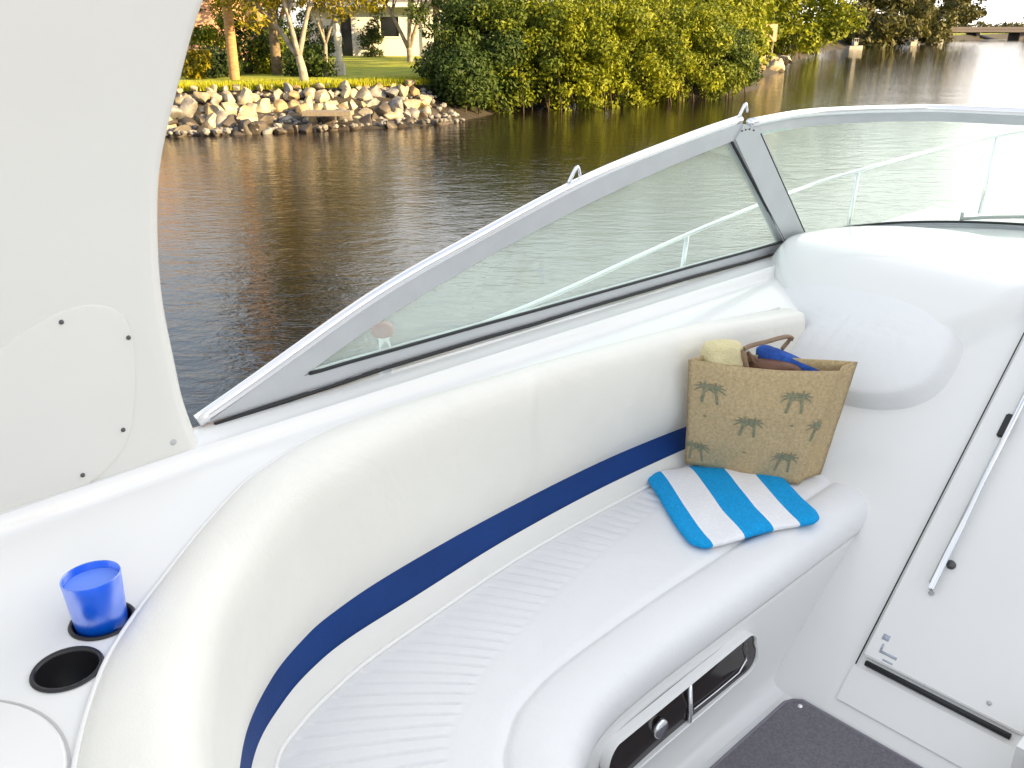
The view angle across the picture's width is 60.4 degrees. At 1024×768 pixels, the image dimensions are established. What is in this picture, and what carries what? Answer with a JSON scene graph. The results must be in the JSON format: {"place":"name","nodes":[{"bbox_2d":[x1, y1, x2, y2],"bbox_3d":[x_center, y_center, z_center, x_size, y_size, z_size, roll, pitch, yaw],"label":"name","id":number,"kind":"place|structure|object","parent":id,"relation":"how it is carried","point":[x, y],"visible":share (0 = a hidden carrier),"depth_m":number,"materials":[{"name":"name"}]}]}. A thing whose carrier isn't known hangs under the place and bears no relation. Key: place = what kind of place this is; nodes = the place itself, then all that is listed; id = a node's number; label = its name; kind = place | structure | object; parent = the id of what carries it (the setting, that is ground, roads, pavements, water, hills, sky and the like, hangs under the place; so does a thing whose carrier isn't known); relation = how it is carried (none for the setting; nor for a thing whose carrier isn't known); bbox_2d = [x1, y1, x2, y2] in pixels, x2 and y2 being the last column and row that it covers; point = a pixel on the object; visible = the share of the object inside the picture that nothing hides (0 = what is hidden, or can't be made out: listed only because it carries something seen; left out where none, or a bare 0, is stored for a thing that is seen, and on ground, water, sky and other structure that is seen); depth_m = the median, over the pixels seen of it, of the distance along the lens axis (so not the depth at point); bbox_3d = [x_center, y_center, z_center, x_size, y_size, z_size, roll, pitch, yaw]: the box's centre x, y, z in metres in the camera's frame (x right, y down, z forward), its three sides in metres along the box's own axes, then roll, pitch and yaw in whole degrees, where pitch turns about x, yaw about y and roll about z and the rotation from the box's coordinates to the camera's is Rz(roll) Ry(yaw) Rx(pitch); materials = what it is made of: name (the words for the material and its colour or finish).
{"place":"outdoors","nodes":[
{"label":"outdoors","id":0,"kind":"place"},
{"bbox_2d":[157,38,1023,427],"bbox_3d":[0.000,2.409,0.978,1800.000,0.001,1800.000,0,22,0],"label":"water","id":1,"kind":"structure","parent":0,"point":[271,246],"depth_m":14.63,"materials":[{"name":"black liquid"}]},
{"bbox_2d":[0,0,1023,767],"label":"motorboat","id":2,"kind":"object","parent":1,"relation":"on","point":[478,552],"visible":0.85,"depth_m":2.26,"materials":[{"name":"white plastic"}]},
{"bbox_2d":[59,560,127,636],"bbox_3d":[-0.743,0.420,1.585,0.100,0.184,0.100,-19,29,-39],"label":"plastic cup","id":3,"kind":"object","parent":2,"relation":"in","point":[93,592],"visible":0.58,"depth_m":1.54,"materials":[{"name":"blue plastic"}]},
{"bbox_2d":[648,466,818,548],"bbox_3d":[0.700,0.362,2.823,0.525,0.033,0.461,-8,23,-19],"label":"striped towel","id":4,"kind":"object","parent":2,"relation":"on","point":[707,507],"visible":0.94,"depth_m":2.75,"materials":[{"name":"blue fabric"}]},
{"bbox_2d":[685,334,857,483],"bbox_3d":[0.835,0.074,2.896,0.536,0.493,0.169,3,22,7],"label":"tote bag","id":5,"kind":"object","parent":2,"relation":"on","point":[745,418],"visible":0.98,"depth_m":2.84,"materials":[{"name":"beige fabric"}]},
{"bbox_2d":[701,339,743,366],"bbox_3d":[0.680,-0.077,2.821,0.154,0.136,0.080,0,22,0],"label":"cream towel","id":6,"kind":"object","parent":5,"relation":"in","point":[724,351],"visible":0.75,"depth_m":2.78,"materials":[{"name":"fabric"}]},
{"bbox_2d":[749,358,801,370],"bbox_3d":[0.838,-0.045,2.808,0.176,0.078,0.040,0,22,0],"label":"brown pouch","id":7,"kind":"object","parent":5,"relation":"in","point":[763,363],"visible":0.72,"depth_m":2.79,"materials":[{"name":"leather"}]},
{"bbox_2d":[756,345,818,370],"bbox_3d":[0.908,-0.061,2.846,0.248,0.134,0.060,0,22,0],"label":"blue cloth","id":8,"kind":"object","parent":5,"relation":"in","point":[767,352],"visible":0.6,"depth_m":2.81,"materials":[{"name":"fabric"}]},
{"bbox_2d":[710,699,922,767],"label":"floor mat","id":9,"kind":"object","parent":2,"relation":"on","point":[796,733],"visible":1,"depth_m":2.48,"materials":[{"name":"grey carpet"}]},
{"bbox_2d":[855,333,1023,734],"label":"door","id":10,"kind":"structure","parent":2,"relation":"in","point":[952,625],"depth_m":2.60,"materials":[{"name":"white plastic"}]},
{"bbox_2d":[846,38,862,48],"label":"moored boat","id":11,"kind":"object","parent":1,"relation":"on","point":[855,45],"visible":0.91,"depth_m":110.83,"materials":[{"name":"grey"}]},
{"bbox_2d":[167,28,1023,136],"bbox_3d":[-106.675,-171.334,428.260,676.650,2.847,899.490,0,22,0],"label":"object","id":12,"kind":"structure","parent":0,"point":[357,67],"depth_m":30.42,"materials":[{"name":"green plant"}]},
{"bbox_2d":[170,105,181,118],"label":"boulder","id":13,"kind":"object","parent":12,"relation":"on","point":[176,111],"visible":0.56,"depth_m":23.11,"materials":[{"name":"grey stone"}]},
{"bbox_2d":[171,124,191,136],"bbox_3d":[-8.493,-6.328,22.685,0.485,0.712,0.720,0,22,0],"label":"boulder","id":14,"kind":"object","parent":12,"relation":"on","point":[186,127],"visible":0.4,"depth_m":22.47,"materials":[{"name":"beige stone"}]},
{"bbox_2d":[177,97,197,118],"bbox_3d":[-8.616,-7.271,23.346,0.566,0.642,0.368,-7,23,-16],"label":"boulder","id":15,"kind":"object","parent":12,"relation":"on","point":[188,106],"visible":0.85,"depth_m":23.23,"materials":[{"name":"grey stone"}]},
{"bbox_2d":[179,117,199,128],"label":"boulder","id":16,"kind":"object","parent":12,"relation":"on","point":[188,121],"visible":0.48,"depth_m":22.95,"materials":[{"name":"grey stone"}]},
{"bbox_2d":[181,47,212,78],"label":"garden shrub","id":17,"kind":"object","parent":12,"relation":"on","point":[195,60],"visible":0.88,"depth_m":28.44,"materials":[{"name":"yellow plant"}]},
{"bbox_2d":[193,91,210,103],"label":"boulder","id":18,"kind":"object","parent":12,"relation":"on","point":[203,97],"visible":1,"depth_m":23.95,"materials":[{"name":"stone"}]},
{"bbox_2d":[196,121,211,134],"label":"boulder","id":19,"kind":"object","parent":12,"relation":"on","point":[205,124],"visible":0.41,"depth_m":22.67,"materials":[{"name":"grey stone"}]},
{"bbox_2d":[204,103,214,115],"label":"boulder","id":20,"kind":"object","parent":12,"relation":"on","point":[208,109],"visible":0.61,"depth_m":23.66,"materials":[{"name":"beige stone"}]},
{"bbox_2d":[205,113,215,127],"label":"boulder","id":21,"kind":"object","parent":12,"relation":"on","point":[210,118],"visible":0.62,"depth_m":23.08,"materials":[{"name":"stone"}]},
{"bbox_2d":[206,91,222,102],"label":"boulder","id":22,"kind":"object","parent":12,"relation":"on","point":[217,95],"visible":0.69,"depth_m":24.22,"materials":[{"name":"stone"}]},
{"bbox_2d":[188,7,242,73],"bbox_3d":[-10.576,-11.906,30.987,2.438,2.649,2.162,0,22,0],"label":"garden shrub","id":23,"kind":"object","parent":12,"relation":"on","point":[203,34],"visible":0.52,"depth_m":30.52,"materials":[{"name":"green plant"}]},
{"bbox_2d":[195,44,243,77],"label":"garden shrub","id":24,"kind":"object","parent":12,"relation":"on","point":[219,60],"visible":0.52,"depth_m":29.39,"materials":[{"name":"green plant"}]},
{"bbox_2d":[187,0,255,59],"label":"salmon house","id":25,"kind":"structure","parent":12,"relation":"on","point":[205,16],"depth_m":37.00,"materials":[{"name":"paint"}]},
{"bbox_2d":[215,110,228,126],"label":"boulder","id":26,"kind":"object","parent":12,"relation":"on","point":[222,116],"visible":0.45,"depth_m":23.13,"materials":[{"name":"grey stone"}]},
{"bbox_2d":[221,90,234,101],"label":"boulder","id":27,"kind":"object","parent":12,"relation":"on","point":[226,95],"visible":0.81,"depth_m":24.19,"materials":[{"name":"stone"}]},
{"bbox_2d":[189,0,267,48],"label":"tree","id":28,"kind":"object","parent":12,"relation":"on","point":[216,9],"visible":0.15,"depth_m":36.69,"materials":[{"name":"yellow plant"}]},
{"bbox_2d":[221,114,236,127],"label":"boulder","id":29,"kind":"object","parent":12,"relation":"on","point":[229,121],"visible":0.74,"depth_m":23.10,"materials":[{"name":"beige stone"}]},
{"bbox_2d":[221,101,238,116],"bbox_3d":[-7.657,-7.452,23.896,0.480,0.446,0.473,0,22,0],"label":"boulder","id":30,"kind":"object","parent":12,"relation":"on","point":[230,107],"visible":0.68,"depth_m":23.75,"materials":[{"name":"stone"}]},
{"bbox_2d":[222,0,239,79],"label":"palm tree","id":31,"kind":"object","parent":12,"relation":"on","point":[232,56],"visible":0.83,"depth_m":27.88,"materials":[{"name":"brown plant"}]},
{"bbox_2d":[237,119,251,134],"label":"boulder","id":32,"kind":"object","parent":12,"relation":"on","point":[244,124],"visible":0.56,"depth_m":22.88,"materials":[{"name":"grey stone"}]},
{"bbox_2d":[237,87,252,104],"bbox_3d":[-7.428,-7.949,24.561,0.413,0.670,0.422,0,22,0],"label":"boulder","id":33,"kind":"object","parent":12,"relation":"on","point":[246,95],"visible":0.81,"depth_m":24.39,"materials":[{"name":"stone"}]},
{"bbox_2d":[236,109,257,122],"bbox_3d":[-7.045,-7.018,23.417,0.561,0.535,0.447,-7,23,-17],"label":"boulder","id":34,"kind":"object","parent":12,"relation":"on","point":[251,115],"visible":0.52,"depth_m":23.32,"materials":[{"name":"stone"}]},
{"bbox_2d":[215,9,283,73],"bbox_3d":[-9.282,-11.985,31.271,2.258,2.581,1.824,0,22,0],"label":"garden shrub","id":35,"kind":"object","parent":12,"relation":"on","point":[247,67],"visible":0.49,"depth_m":31.07,"materials":[{"name":"green plant"}]},
{"bbox_2d":[248,121,267,133],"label":"boulder","id":36,"kind":"object","parent":12,"relation":"on","point":[260,126],"visible":0.55,"depth_m":22.89,"materials":[{"name":"grey stone"}]},
{"bbox_2d":[256,98,271,112],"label":"boulder","id":37,"kind":"object","parent":12,"relation":"on","point":[264,105],"visible":0.64,"depth_m":24.19,"materials":[{"name":"stone"}]},
{"bbox_2d":[258,115,273,123],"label":"boulder","id":38,"kind":"object","parent":12,"relation":"on","point":[267,119],"visible":0.41,"depth_m":23.60,"materials":[{"name":"beige stone"}]},
{"bbox_2d":[203,0,329,82],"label":"garden tree","id":39,"kind":"object","parent":12,"relation":"on","point":[296,48],"visible":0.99,"depth_m":26.20,"materials":[{"name":"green plant"}]},
{"bbox_2d":[246,28,291,73],"bbox_3d":[-8.757,-11.961,31.982,1.955,2.239,2.009,-9,24,-22],"label":"garden shrub","id":40,"kind":"object","parent":12,"relation":"on","point":[259,63],"visible":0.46,"depth_m":31.37,"materials":[{"name":"green plant"}]},
{"bbox_2d":[266,0,282,74],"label":"garden tree","id":41,"kind":"object","parent":12,"relation":"on","point":[276,61],"visible":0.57,"depth_m":30.72,"materials":[{"name":"brown plant"}]},
{"bbox_2d":[273,99,287,111],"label":"boulder","id":42,"kind":"object","parent":12,"relation":"on","point":[280,105],"visible":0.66,"depth_m":24.41,"materials":[{"name":"beige stone"}]},
{"bbox_2d":[287,100,299,110],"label":"boulder","id":43,"kind":"object","parent":12,"relation":"on","point":[291,104],"visible":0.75,"depth_m":24.50,"materials":[{"name":"beige stone"}]},
{"bbox_2d":[288,90,299,100],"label":"boulder","id":44,"kind":"object","parent":12,"relation":"on","point":[293,95],"visible":0.88,"depth_m":24.81,"materials":[{"name":"beige stone"}]},
{"bbox_2d":[253,15,335,68],"bbox_3d":[-8.758,-13.679,35.713,3.348,2.376,2.344,-7,23,-17],"label":"garden shrub","id":45,"kind":"object","parent":12,"relation":"on","point":[282,23],"visible":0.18,"depth_m":35.22,"materials":[{"name":"green plant"}]},
{"bbox_2d":[275,0,319,26],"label":"garden tree","id":46,"kind":"object","parent":12,"relation":"on","point":[282,13],"visible":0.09,"depth_m":41.41,"materials":[{"name":"plant"}]},
{"bbox_2d":[294,103,309,113],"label":"boulder","id":47,"kind":"object","parent":12,"relation":"on","point":[300,108],"visible":0.55,"depth_m":24.22,"materials":[{"name":"beige stone"}]},
{"bbox_2d":[299,123,311,132],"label":"boulder","id":48,"kind":"object","parent":12,"relation":"on","point":[305,128],"visible":0.69,"depth_m":23.34,"materials":[{"name":"grey stone"}]},
{"bbox_2d":[178,75,435,90],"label":"grass","id":49,"kind":"structure","parent":12,"relation":"on","point":[335,83],"depth_m":26.14,"materials":[{"name":"yellow plant"}]},
{"bbox_2d":[303,87,315,100],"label":"boulder","id":50,"kind":"object","parent":12,"relation":"on","point":[309,91],"visible":0.69,"depth_m":25.09,"materials":[{"name":"stone"}]},
{"bbox_2d":[280,42,339,76],"bbox_3d":[-6.959,-10.872,29.905,2.271,1.546,1.555,10,24,22],"label":"garden shrub","id":51,"kind":"object","parent":12,"relation":"on","point":[315,67],"visible":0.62,"depth_m":29.68,"materials":[{"name":"green plant"}]},
{"bbox_2d":[306,116,317,123],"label":"boulder","id":52,"kind":"object","parent":12,"relation":"on","point":[312,119],"visible":0.65,"depth_m":23.93,"materials":[{"name":"stone"}]},
{"bbox_2d":[301,110,353,115],"bbox_3d":[-4.942,-7.277,23.635,1.300,0.120,0.600,0,22,0],"label":"dock step","id":53,"kind":"object","parent":52,"relation":"on","point":[327,113],"visible":1,"depth_m":23.37,"materials":[{"name":"brown wood"}]},
{"bbox_2d":[283,8,343,60],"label":"garden shrub","id":54,"kind":"object","parent":12,"relation":"on","point":[309,31],"visible":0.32,"depth_m":40.74,"materials":[{"name":"green plant"}]},
{"bbox_2d":[165,85,464,136],"bbox_3d":[-6.628,-7.706,24.541,10.568,1.054,3.637,-10,24,-23],"label":"rubble","id":55,"kind":"object","parent":12,"relation":"on","point":[227,130],"visible":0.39,"depth_m":24.39,"materials":[{"name":"grey stone"}]},
{"bbox_2d":[314,89,329,102],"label":"boulder","id":56,"kind":"object","parent":12,"relation":"on","point":[321,96],"visible":0.98,"depth_m":25.19,"materials":[{"name":"stone"}]},
{"bbox_2d":[320,116,336,123],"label":"boulder","id":57,"kind":"object","parent":12,"relation":"on","point":[329,119],"visible":0.38,"depth_m":24.12,"materials":[{"name":"brown stone"}]},
{"bbox_2d":[286,0,386,76],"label":"garden tree","id":58,"kind":"object","parent":12,"relation":"on","point":[369,6],"visible":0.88,"depth_m":29.04,"materials":[{"name":"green plant"}]},
{"bbox_2d":[333,23,345,74],"bbox_3d":[-6.101,-11.749,30.955,0.360,1.740,0.360,0,22,0],"label":"garden statue","id":59,"kind":"object","parent":12,"relation":"on","point":[337,38],"visible":0.92,"depth_m":30.93,"materials":[{"name":"stone"}]},
{"bbox_2d":[356,86,372,101],"bbox_3d":[-4.379,-8.468,25.905,0.494,0.557,0.505,10,24,23],"label":"boulder","id":60,"kind":"object","parent":12,"relation":"on","point":[364,94],"visible":0.81,"depth_m":25.76,"materials":[{"name":"stone"}]},
{"bbox_2d":[354,12,385,56],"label":"garden shrub","id":61,"kind":"object","parent":12,"relation":"on","point":[372,36],"visible":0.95,"depth_m":47.29,"materials":[{"name":"green plant"}]},
{"bbox_2d":[293,0,453,55],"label":"white house","id":62,"kind":"structure","parent":12,"relation":"on","point":[393,44],"depth_m":48.23,"materials":[{"name":"paint"}]},
{"bbox_2d":[340,15,352,55],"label":"door","id":63,"kind":"structure","parent":62,"relation":"in","point":[346,32],"depth_m":48.45,"materials":[{"name":"black"}]},
{"bbox_2d":[378,15,400,37],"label":"window","id":64,"kind":"structure","parent":62,"relation":"in","point":[389,28],"depth_m":48.22,"materials":[{"name":"white"}]},
{"bbox_2d":[368,85,381,96],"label":"boulder","id":65,"kind":"object","parent":12,"relation":"on","point":[375,91],"visible":0.52,"depth_m":26.16,"materials":[{"name":"grey stone"}]},
{"bbox_2d":[372,101,390,115],"bbox_3d":[-3.739,-7.767,25.138,0.593,0.612,0.401,15,26,32],"label":"boulder","id":66,"kind":"object","parent":12,"relation":"on","point":[381,108],"visible":0.62,"depth_m":24.96,"materials":[{"name":"grey stone"}]},
{"bbox_2d":[345,0,431,61],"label":"garden tree","id":67,"kind":"object","parent":12,"relation":"on","point":[408,42],"visible":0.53,"depth_m":40.84,"materials":[{"name":"beige plant"}]},
{"bbox_2d":[384,86,398,97],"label":"boulder","id":68,"kind":"object","parent":12,"relation":"on","point":[392,92],"visible":0.92,"depth_m":26.23,"materials":[{"name":"grey stone"}]},
{"bbox_2d":[383,111,399,118],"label":"boulder","id":69,"kind":"object","parent":12,"relation":"on","point":[390,115],"visible":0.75,"depth_m":24.94,"materials":[{"name":"stone"}]},
{"bbox_2d":[388,96,403,109],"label":"boulder","id":70,"kind":"object","parent":12,"relation":"on","point":[396,102],"visible":0.62,"depth_m":25.57,"materials":[{"name":"grey stone"}]},
{"bbox_2d":[405,99,421,108],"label":"boulder","id":71,"kind":"object","parent":12,"relation":"on","point":[414,103],"visible":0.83,"depth_m":25.92,"materials":[{"name":"stone"}]},
{"bbox_2d":[421,1,445,54],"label":"garden wall","id":72,"kind":"structure","parent":12,"relation":"on","point":[424,41],"depth_m":41.54,"materials":[{"name":"white paint"}]},
{"bbox_2d":[416,35,503,113],"bbox_3d":[-1.622,-9.446,27.271,2.782,2.588,2.556,0,22,0],"label":"mangrove bush","id":73,"kind":"object","parent":12,"relation":"on","point":[464,76],"visible":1,"depth_m":26.87,"materials":[{"name":"green plant"}]},
{"bbox_2d":[403,0,529,81],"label":"mangrove bush","id":74,"kind":"object","parent":12,"relation":"on","point":[422,19],"visible":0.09,"depth_m":31.41,"materials":[{"name":"green plant"}]},
{"bbox_2d":[409,0,534,113],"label":"mangrove bush","id":75,"kind":"object","parent":12,"relation":"on","point":[452,21],"visible":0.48,"depth_m":27.70,"materials":[{"name":"green plant"}]},
{"bbox_2d":[455,0,566,113],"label":"mangrove bush","id":76,"kind":"object","parent":12,"relation":"on","point":[517,98],"visible":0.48,"depth_m":28.07,"materials":[{"name":"green plant"}]},
{"bbox_2d":[501,0,621,112],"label":"mangrove bush","id":77,"kind":"object","parent":12,"relation":"on","point":[598,49],"visible":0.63,"depth_m":28.32,"materials":[{"name":"green plant"}]},
{"bbox_2d":[537,0,657,110],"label":"mangrove bush","id":78,"kind":"object","parent":12,"relation":"on","point":[599,90],"visible":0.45,"depth_m":29.32,"materials":[{"name":"green plant"}]},
{"bbox_2d":[582,0,693,106],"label":"mangrove bush","id":79,"kind":"object","parent":12,"relation":"on","point":[660,69],"visible":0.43,"depth_m":30.60,"materials":[{"name":"green plant"}]},
{"bbox_2d":[613,0,695,89],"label":"mangrove bush","id":80,"kind":"object","parent":12,"relation":"on","point":[653,9],"visible":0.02,"depth_m":33.91,"materials":[{"name":"green plant"}]},
{"bbox_2d":[627,0,733,103],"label":"mangrove bush","id":81,"kind":"object","parent":12,"relation":"on","point":[704,20],"visible":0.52,"depth_m":32.06,"materials":[{"name":"green plant"}]},
{"bbox_2d":[649,0,758,57],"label":"mangrove bush","id":82,"kind":"object","parent":12,"relation":"on","point":[727,19],"visible":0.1,"depth_m":36.51,"materials":[{"name":"green plant"}]},
{"bbox_2d":[657,2,757,99],"bbox_3d":[7.299,-12.822,34.191,4.267,3.688,3.513,9,24,21],"label":"mangrove bush","id":83,"kind":"object","parent":12,"relation":"on","point":[731,73],"visible":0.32,"depth_m":33.61,"materials":[{"name":"green plant"}]},
{"bbox_2d":[650,0,780,20],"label":"canal tree","id":84,"kind":"object","parent":12,"relation":"on","point":[772,4],"visible":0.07,"depth_m":47.29,"materials":[{"name":"green plant"}]},
{"bbox_2d":[689,21,764,97],"bbox_3d":[8.425,-12.967,35.402,3.550,3.000,3.485,0,22,0],"label":"mangrove bush","id":85,"kind":"object","parent":12,"relation":"on","point":[753,76],"visible":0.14,"depth_m":34.73,"materials":[{"name":"green plant"}]},
{"bbox_2d":[693,0,776,65],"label":"canal tree","id":86,"kind":"object","parent":12,"relation":"on","point":[755,11],"visible":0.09,"depth_m":45.14,"materials":[{"name":"green plant"}]},
{"bbox_2d":[717,5,757,55],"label":"mangrove bush","id":87,"kind":"object","parent":12,"relation":"on","point":[748,23],"visible":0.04,"depth_m":40.25,"materials":[{"name":"green plant"}]},
{"bbox_2d":[757,24,777,61],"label":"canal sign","id":88,"kind":"object","parent":12,"relation":"on","point":[774,29],"visible":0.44,"depth_m":53.86,"materials":[{"name":"yellow wood"}]},
{"bbox_2d":[766,59,781,70],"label":"boulder","id":89,"kind":"object","parent":12,"relation":"on","point":[775,65],"visible":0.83,"depth_m":53.82,"materials":[{"name":"stone"}]},
{"bbox_2d":[759,0,808,51],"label":"canal tree","id":90,"kind":"object","parent":12,"relation":"on","point":[790,5],"visible":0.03,"depth_m":61.20,"materials":[{"name":"green plant"}]},
{"bbox_2d":[767,0,869,59],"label":"canal tree","id":91,"kind":"object","parent":12,"relation":"on","point":[795,24],"visible":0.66,"depth_m":69.91,"materials":[{"name":"green plant"}]},
{"bbox_2d":[795,0,852,54],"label":"canal tree","id":92,"kind":"object","parent":12,"relation":"on","point":[813,49],"visible":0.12,"depth_m":83.73,"materials":[{"name":"green plant"}]},
{"bbox_2d":[834,0,907,47],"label":"tree","id":93,"kind":"object","parent":12,"relation":"on","point":[891,21],"visible":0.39,"depth_m":116.16,"materials":[{"name":"green plant"}]},
{"bbox_2d":[846,0,938,39],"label":"tree","id":94,"kind":"object","parent":12,"relation":"on","point":[919,15],"visible":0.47,"depth_m":126.38,"materials":[{"name":"green plant"}]},
{"bbox_2d":[869,0,947,44],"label":"tree","id":95,"kind":"object","parent":12,"relation":"on","point":[927,38],"visible":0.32,"depth_m":136.40,"materials":[{"name":"green plant"}]},
{"bbox_2d":[898,0,987,41],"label":"tree","id":96,"kind":"object","parent":12,"relation":"on","point":[948,15],"visible":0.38,"depth_m":150.93,"materials":[{"name":"green plant"}]},
{"bbox_2d":[929,0,987,40],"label":"tree","id":97,"kind":"object","parent":12,"relation":"on","point":[962,20],"visible":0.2,"depth_m":165.00,"materials":[{"name":"green plant"}]},
{"bbox_2d":[947,20,990,32],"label":"distant treeline","id":98,"kind":"object","parent":12,"relation":"on","point":[980,24],"visible":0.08,"depth_m":225.79,"materials":[{"name":"green plant"}]},
{"bbox_2d":[947,27,1023,39],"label":"bridge","id":99,"kind":"structure","parent":12,"relation":"on","point":[1016,33],"depth_m":189.23,"materials":[{"name":"concrete"}]},
{"bbox_2d":[981,21,1023,32],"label":"distant treeline","id":100,"kind":"object","parent":12,"relation":"on","point":[1016,24],"visible":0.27,"depth_m":226.50,"materials":[{"name":"green plant"}]},
{"bbox_2d":[263,0,1023,27],"label":"sky","id":101,"kind":"structure","parent":0,"point":[1000,11],"materials":[{"name":"white"}]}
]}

